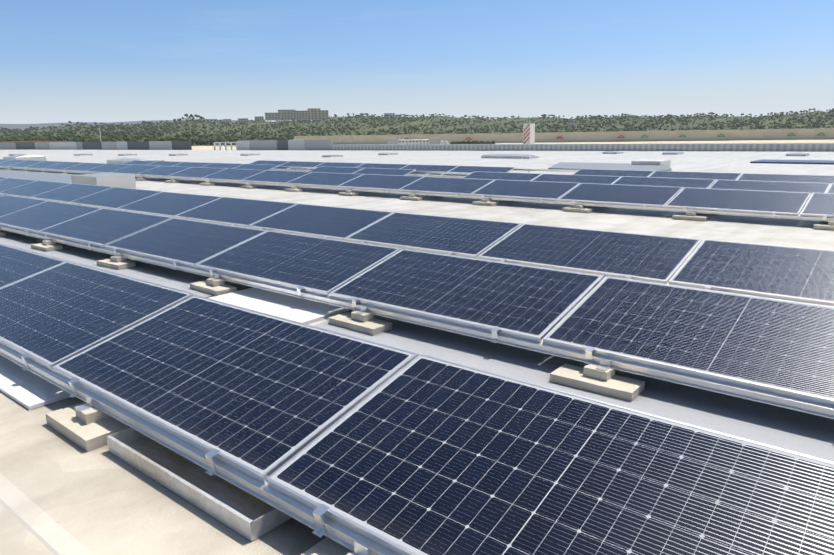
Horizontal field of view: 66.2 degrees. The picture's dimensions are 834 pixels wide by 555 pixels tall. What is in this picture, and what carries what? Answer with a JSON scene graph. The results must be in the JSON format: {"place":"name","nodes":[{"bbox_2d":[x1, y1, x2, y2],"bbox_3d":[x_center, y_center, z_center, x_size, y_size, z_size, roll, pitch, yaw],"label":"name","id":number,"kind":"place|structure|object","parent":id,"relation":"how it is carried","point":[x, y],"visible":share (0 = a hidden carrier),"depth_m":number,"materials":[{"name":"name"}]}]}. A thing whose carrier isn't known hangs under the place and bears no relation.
{"place":"outdoors","nodes":[
{"label":"outdoors","id":0,"kind":"place"},
{"bbox_2d":[0,140,72,142],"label":"earth bank","id":1,"kind":"structure","parent":0,"point":[34,141],"depth_m":219.81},
{"bbox_2d":[0,120,265,130],"bbox_3d":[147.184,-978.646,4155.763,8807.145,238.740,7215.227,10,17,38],"label":"hills","id":2,"kind":"structure","parent":0,"point":[22,127],"depth_m":5983.03,"materials":[{"name":"green plant"}]},
{"bbox_2d":[301,138,439,144],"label":"works building","id":3,"kind":"structure","parent":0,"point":[417,141],"depth_m":253.17,"materials":[{"name":"grey concrete"}]},
{"bbox_2d":[0,149,833,554],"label":"warehouse roof","id":4,"kind":"structure","parent":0,"point":[60,493],"depth_m":3.81,"materials":[{"name":"beige concrete"}]},
{"bbox_2d":[0,140,331,149],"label":"cladding screen","id":5,"kind":"object","parent":4,"relation":"on","point":[252,145],"visible":0.98,"depth_m":66.15,"materials":[{"name":"grey metal"}]},
{"bbox_2d":[0,287,350,409],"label":"sheet","id":6,"kind":"object","parent":4,"relation":"on","point":[28,389],"visible":0.26,"depth_m":5.35,"materials":[{"name":"white metal"}]},
{"bbox_2d":[106,427,291,541],"bbox_3d":[-0.980,0.867,2.914,1.160,0.080,0.315,10,17,38],"label":"ballast tray","id":7,"kind":"object","parent":4,"relation":"on","point":[248,516],"visible":0.58,"depth_m":2.79,"materials":[{"name":"metal"}]},
{"bbox_2d":[46,402,354,554],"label":"ballast block","id":8,"kind":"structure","parent":4,"relation":"on","point":[90,429],"depth_m":3.29,"materials":[{"name":"concrete"}]},
{"bbox_2d":[74,396,367,554],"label":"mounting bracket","id":9,"kind":"object","parent":8,"relation":"on","point":[359,549],"visible":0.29,"depth_m":2.17,"materials":[{"name":"silver metal"}]},
{"bbox_2d":[0,243,833,554],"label":"solar panel row","id":10,"kind":"object","parent":8,"relation":"on","point":[346,441],"visible":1,"depth_m":2.58,"materials":[{"name":"glass"}]},
{"bbox_2d":[213,142,236,149],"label":"white pipe frame","id":11,"kind":"object","parent":4,"relation":"on","point":[225,145],"visible":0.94,"depth_m":61.10,"materials":[{"name":"paint"}]},
{"bbox_2d":[0,232,644,400],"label":"ballast blocks","id":12,"kind":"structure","parent":4,"relation":"on","point":[592,378],"depth_m":4.86,"materials":[{"name":"concrete"}]},
{"bbox_2d":[0,230,609,370],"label":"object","id":13,"kind":"object","parent":12,"relation":"on","point":[604,365],"visible":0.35,"depth_m":3.87,"materials":[{"name":"silver metal"}]},
{"bbox_2d":[0,194,833,418],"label":"solar panel row","id":14,"kind":"object","parent":12,"relation":"on","point":[775,352],"visible":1,"depth_m":4.66,"materials":[{"name":"glass"}]},
{"bbox_2d":[0,162,671,182],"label":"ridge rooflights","id":15,"kind":"object","parent":4,"relation":"on","point":[52,177],"visible":0.52,"depth_m":21.96,"materials":[{"name":"grey plastic"}]},
{"bbox_2d":[3,151,808,188],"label":"skylights","id":16,"kind":"object","parent":4,"relation":"on","point":[115,180],"visible":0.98,"depth_m":33.38,"materials":[{"name":"grey plastic"}]},
{"bbox_2d":[0,230,833,461],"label":"strip","id":17,"kind":"object","parent":4,"relation":"on","point":[793,430],"depth_m":3.99,"materials":[{"name":"grey metal"}]},
{"bbox_2d":[7,168,833,230],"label":"ballast blocks","id":18,"kind":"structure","parent":4,"relation":"on","point":[693,216],"depth_m":13.09,"materials":[{"name":"concrete"}]},
{"bbox_2d":[0,159,833,220],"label":"solar panel row","id":19,"kind":"object","parent":18,"relation":"on","point":[782,204],"visible":0.88,"depth_m":13.14,"materials":[{"name":"glass"}]},
{"bbox_2d":[9,167,833,221],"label":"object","id":20,"kind":"object","parent":18,"relation":"on","point":[691,211],"visible":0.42,"depth_m":13.19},
{"bbox_2d":[332,143,833,151],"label":"roof parapet","id":21,"kind":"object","parent":4,"relation":"on","point":[669,147],"visible":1,"depth_m":42.39,"materials":[{"name":"grey concrete"}]},
{"bbox_2d":[631,159,670,167],"bbox_3d":[8.146,-3.889,22.282,1.000,0.380,1.000,10,17,38],"label":"skylight","id":22,"kind":"object","parent":4,"relation":"on","point":[654,162],"visible":0.43,"depth_m":21.98},
{"bbox_2d":[750,159,833,164],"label":"solar panel","id":23,"kind":"object","parent":4,"relation":"on","point":[830,162],"visible":1,"depth_m":25.69,"materials":[{"name":"blue glass"}]},
{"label":"solar panel table ballast","id":24,"kind":"structure","parent":4,"relation":"on","visible":0},
{"bbox_2d":[0,177,833,306],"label":"solar panel row","id":25,"kind":"object","parent":24,"relation":"on","point":[798,274],"visible":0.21,"depth_m":7.00,"materials":[{"name":"glass"}]},
{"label":"solar panel table ballast","id":26,"kind":"structure","parent":4,"relation":"on","visible":0},
{"bbox_2d":[124,160,833,204],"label":"solar panel row","id":27,"kind":"object","parent":26,"relation":"on","point":[810,187],"visible":0.46,"depth_m":14.92,"materials":[{"name":"glass"}]},
{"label":"solar panel table ballast","id":28,"kind":"structure","parent":4,"relation":"on","visible":0},
{"bbox_2d":[250,160,833,192],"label":"solar panels","id":29,"kind":"object","parent":28,"relation":"on","point":[724,176],"visible":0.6,"depth_m":17.20,"materials":[{"name":"glass"}]},
{"bbox_2d":[0,111,833,145],"bbox_3d":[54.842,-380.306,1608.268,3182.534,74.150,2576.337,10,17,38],"label":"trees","id":30,"kind":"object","parent":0,"point":[507,121],"depth_m":1446.94,"materials":[{"name":"green plant"}]},
{"bbox_2d":[103,108,601,126],"bbox_3d":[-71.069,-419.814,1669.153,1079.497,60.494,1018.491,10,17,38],"label":"distant buildings","id":31,"kind":"structure","parent":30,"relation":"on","point":[312,114],"depth_m":1811.75,"materials":[{"name":"grey concrete"}]},
{"bbox_2d":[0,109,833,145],"bbox_3d":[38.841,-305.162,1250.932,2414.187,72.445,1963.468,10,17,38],"label":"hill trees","id":32,"kind":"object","parent":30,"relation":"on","point":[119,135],"visible":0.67,"depth_m":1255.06,"materials":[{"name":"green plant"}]},
{"bbox_2d":[29,108,833,127],"bbox_3d":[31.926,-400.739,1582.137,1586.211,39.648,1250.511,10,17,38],"label":"skyline trees","id":33,"kind":"object","parent":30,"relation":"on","point":[201,117],"visible":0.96,"depth_m":1750.07,"materials":[{"name":"green plant"}]},
{"bbox_2d":[0,0,833,123],"label":"sky","id":34,"kind":"structure","parent":0,"point":[62,61],"materials":[{"name":"blue"}]},
{"bbox_2d":[450,140,494,143],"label":"hedge shrubs","id":35,"kind":"object","parent":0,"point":[472,142],"visible":0.73,"depth_m":246.05,"materials":[{"name":"green plant"}]},
{"label":"ground surface","id":36,"kind":"structure","parent":0,"visible":0},
{"bbox_2d":[192,128,833,149],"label":"open field","id":37,"kind":"structure","parent":36,"relation":"on","point":[750,136],"depth_m":275.69,"materials":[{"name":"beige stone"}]},
{"bbox_2d":[523,122,534,143],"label":"striped tower","id":38,"kind":"structure","parent":37,"relation":"on","point":[529,133],"depth_m":252.50,"materials":[{"name":"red paint"}]},
{"bbox_2d":[404,132,824,139],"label":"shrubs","id":39,"kind":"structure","parent":37,"relation":"on","point":[678,137],"depth_m":269.58,"materials":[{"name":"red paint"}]}
]}

